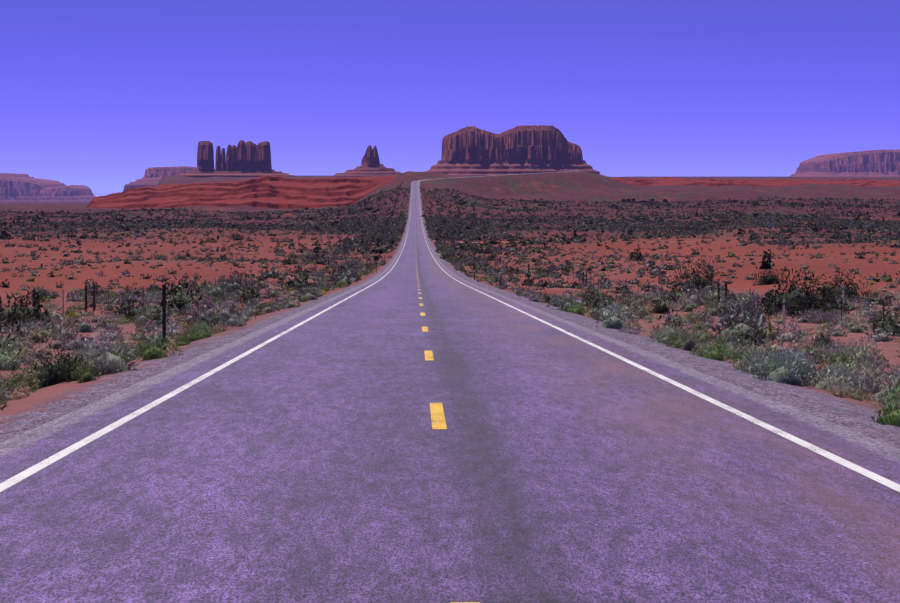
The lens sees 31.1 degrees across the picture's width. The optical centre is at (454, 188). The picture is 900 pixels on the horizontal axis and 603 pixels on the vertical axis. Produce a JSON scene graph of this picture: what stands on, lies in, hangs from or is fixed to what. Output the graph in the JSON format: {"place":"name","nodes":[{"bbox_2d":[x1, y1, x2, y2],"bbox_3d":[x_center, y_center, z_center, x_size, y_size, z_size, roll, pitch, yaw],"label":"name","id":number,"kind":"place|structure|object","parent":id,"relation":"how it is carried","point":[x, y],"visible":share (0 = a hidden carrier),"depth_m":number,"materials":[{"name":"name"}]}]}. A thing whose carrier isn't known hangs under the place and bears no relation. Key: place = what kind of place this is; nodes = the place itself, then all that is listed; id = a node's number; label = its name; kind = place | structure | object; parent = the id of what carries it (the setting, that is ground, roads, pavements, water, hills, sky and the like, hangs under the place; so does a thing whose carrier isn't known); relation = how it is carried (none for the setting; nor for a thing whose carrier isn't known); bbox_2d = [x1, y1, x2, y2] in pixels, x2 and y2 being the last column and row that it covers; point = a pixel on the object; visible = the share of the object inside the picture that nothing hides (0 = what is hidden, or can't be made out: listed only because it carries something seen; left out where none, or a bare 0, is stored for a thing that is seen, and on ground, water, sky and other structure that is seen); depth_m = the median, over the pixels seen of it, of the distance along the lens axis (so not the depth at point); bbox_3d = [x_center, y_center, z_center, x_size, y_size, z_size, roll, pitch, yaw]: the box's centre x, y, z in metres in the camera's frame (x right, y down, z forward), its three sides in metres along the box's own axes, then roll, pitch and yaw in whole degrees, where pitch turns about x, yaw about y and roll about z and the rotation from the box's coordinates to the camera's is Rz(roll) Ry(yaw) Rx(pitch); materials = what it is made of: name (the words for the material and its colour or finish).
{"place":"outdoors","nodes":[
{"label":"outdoors","id":0,"kind":"place"},
{"bbox_2d":[415,230,479,602],"bbox_3d":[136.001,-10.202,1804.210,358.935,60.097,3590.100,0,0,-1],"label":"dashed center line","id":1,"kind":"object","parent":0,"point":[437,410],"depth_m":19.61,"materials":[{"name":"yellow paint"}]},
{"bbox_2d":[0,171,899,602],"bbox_3d":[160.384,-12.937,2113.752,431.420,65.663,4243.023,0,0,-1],"label":"asphalt road","id":2,"kind":"structure","parent":0,"point":[318,459],"depth_m":13.56,"materials":[{"name":"grey asphalt"}]},
{"bbox_2d":[0,198,411,491],"bbox_3d":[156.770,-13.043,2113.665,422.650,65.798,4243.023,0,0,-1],"label":"road edge line","id":3,"kind":"object","parent":2,"relation":"on","point":[26,473],"visible":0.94,"depth_m":18.32,"materials":[{"name":"white paint"}]},
{"bbox_2d":[418,173,899,491],"bbox_3d":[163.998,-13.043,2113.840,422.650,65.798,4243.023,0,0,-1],"label":"road edge line","id":4,"kind":"object","parent":2,"relation":"on","point":[862,471],"visible":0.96,"depth_m":18.13,"materials":[{"name":"white paint"}]},
{"bbox_2d":[0,171,899,448],"bbox_3d":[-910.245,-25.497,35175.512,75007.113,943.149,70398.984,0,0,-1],"label":"desert ground","id":5,"kind":"structure","parent":0,"point":[44,405],"depth_m":360.96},
{"bbox_2d":[0,173,96,202],"bbox_3d":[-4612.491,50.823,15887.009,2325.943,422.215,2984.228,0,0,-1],"label":"mesa","id":6,"kind":"structure","parent":5,"relation":"on","point":[19,188],"depth_m":15272.34,"materials":[{"name":"stone"}]},
{"bbox_2d":[162,284,165,349],"bbox_3d":[-6.571,3.111,36.600,0.085,1.900,0.030,0,0,-1],"label":"delineator","id":7,"kind":"object","parent":5,"relation":"on","point":[164,310],"visible":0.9,"depth_m":36.59,"materials":[{"name":"metal"}]},
{"bbox_2d":[123,166,214,190],"bbox_3d":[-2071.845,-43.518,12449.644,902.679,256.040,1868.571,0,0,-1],"label":"mesa","id":8,"kind":"structure","parent":5,"relation":"on","point":[153,176],"depth_m":11919.81,"materials":[{"name":"stone"}]},
{"bbox_2d":[0,237,370,311],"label":"right-of-way fence","id":9,"kind":"object","parent":5,"relation":"on","point":[93,293],"visible":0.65,"depth_m":93.91,"materials":[{"name":"brown wood"}]},
{"bbox_2d":[172,140,295,177],"bbox_3d":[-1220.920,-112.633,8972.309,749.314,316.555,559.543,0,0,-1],"label":"butte","id":10,"kind":"object","parent":5,"relation":"on","point":[247,159],"visible":0.56,"depth_m":8920.41,"materials":[{"name":"stone"}]},
{"bbox_2d":[85,174,445,208],"bbox_3d":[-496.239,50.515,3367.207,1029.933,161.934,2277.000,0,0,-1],"label":"rock bench","id":11,"kind":"object","parent":5,"relation":"on","point":[274,192],"visible":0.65,"depth_m":2747.07,"materials":[{"name":"stone"}]},
{"bbox_2d":[327,145,400,176],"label":"butte","id":12,"kind":"object","parent":5,"relation":"on","point":[371,165],"visible":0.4,"depth_m":8907.40,"materials":[{"name":"stone"}]},
{"bbox_2d":[374,256,378,271],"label":"sign back","id":13,"kind":"object","parent":5,"relation":"on","point":[376,258],"visible":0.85,"depth_m":210.52,"materials":[{"name":"metal"}]},
{"bbox_2d":[368,178,433,239],"bbox_3d":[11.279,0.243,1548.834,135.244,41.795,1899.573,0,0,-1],"label":"fence bush","id":14,"kind":"object","parent":5,"relation":"on","point":[393,209],"visible":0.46,"depth_m":1393.13,"materials":[{"name":"green plant"}]},
{"bbox_2d":[0,226,843,260],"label":"greasewood bush","id":15,"kind":"object","parent":5,"relation":"on","point":[237,237],"visible":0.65,"depth_m":594.62,"materials":[{"name":"green plant"}]},
{"bbox_2d":[0,275,899,359],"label":"shrubs","id":16,"kind":"object","parent":5,"relation":"on","point":[742,320],"visible":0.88,"depth_m":70.90,"materials":[{"name":"green plant"}]},
{"bbox_2d":[0,215,899,254],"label":"scrubland","id":17,"kind":"structure","parent":5,"relation":"on","point":[452,234],"depth_m":725.42,"materials":[{"name":"green plant"}]},
{"bbox_2d":[0,316,899,426],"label":"shrubs","id":18,"kind":"object","parent":5,"relation":"on","point":[851,373],"visible":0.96,"depth_m":29.42,"materials":[{"name":"green plant"}]},
{"bbox_2d":[0,246,899,293],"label":"shrubs","id":19,"kind":"object","parent":5,"relation":"on","point":[348,269],"visible":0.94,"depth_m":236.95,"materials":[{"name":"green plant"}]},
{"bbox_2d":[0,185,899,224],"bbox_3d":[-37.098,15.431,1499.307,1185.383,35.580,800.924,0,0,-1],"label":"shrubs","id":20,"kind":"object","parent":5,"relation":"on","point":[853,215],"visible":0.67,"depth_m":1398.51,"materials":[{"name":"green plant"}]},
{"bbox_2d":[425,125,604,176],"bbox_3d":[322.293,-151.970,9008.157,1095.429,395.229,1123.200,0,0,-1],"label":"butte","id":21,"kind":"object","parent":5,"relation":"on","point":[473,151],"visible":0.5,"depth_m":8751.81,"materials":[{"name":"stone"}]},
{"bbox_2d":[621,198,666,201],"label":"shrubs","id":22,"kind":"object","parent":5,"relation":"on","point":[633,199],"visible":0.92,"depth_m":1838.63,"materials":[{"name":"green plant"}]},
{"bbox_2d":[633,200,656,203],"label":"homestead house","id":23,"kind":"structure","parent":5,"relation":"on","point":[644,201],"depth_m":1831.22,"materials":[{"name":"grey"}]},
{"bbox_2d":[455,176,899,186],"bbox_3d":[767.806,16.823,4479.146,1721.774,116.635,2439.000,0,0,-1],"label":"rock bench","id":24,"kind":"object","parent":5,"relation":"on","point":[662,181],"visible":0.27,"depth_m":3762.87,"materials":[{"name":"stone"}]},
{"bbox_2d":[461,237,899,325],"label":"right-of-way fence","id":25,"kind":"object","parent":5,"relation":"on","point":[726,288],"visible":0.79,"depth_m":98.98,"materials":[{"name":"brown wood"}]},
{"bbox_2d":[670,257,872,316],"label":"greasewood bush","id":26,"kind":"object","parent":5,"relation":"on","point":[792,296],"visible":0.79,"depth_m":81.05,"materials":[{"name":"green plant"}]},
{"bbox_2d":[783,298,784,325],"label":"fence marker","id":27,"kind":"object","parent":5,"relation":"on","point":[783,311],"visible":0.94,"depth_m":67.08,"materials":[{"name":"grey metal"}]},
{"bbox_2d":[789,149,899,176],"bbox_3d":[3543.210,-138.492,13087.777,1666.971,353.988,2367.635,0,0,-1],"label":"mesa","id":28,"kind":"structure","parent":5,"relation":"on","point":[878,163],"depth_m":12459.34,"materials":[{"name":"stone"}]},
{"bbox_2d":[0,0,899,196],"label":"sky","id":29,"kind":"structure","parent":0,"point":[97,95],"materials":[{"name":"blue"}]}
]}

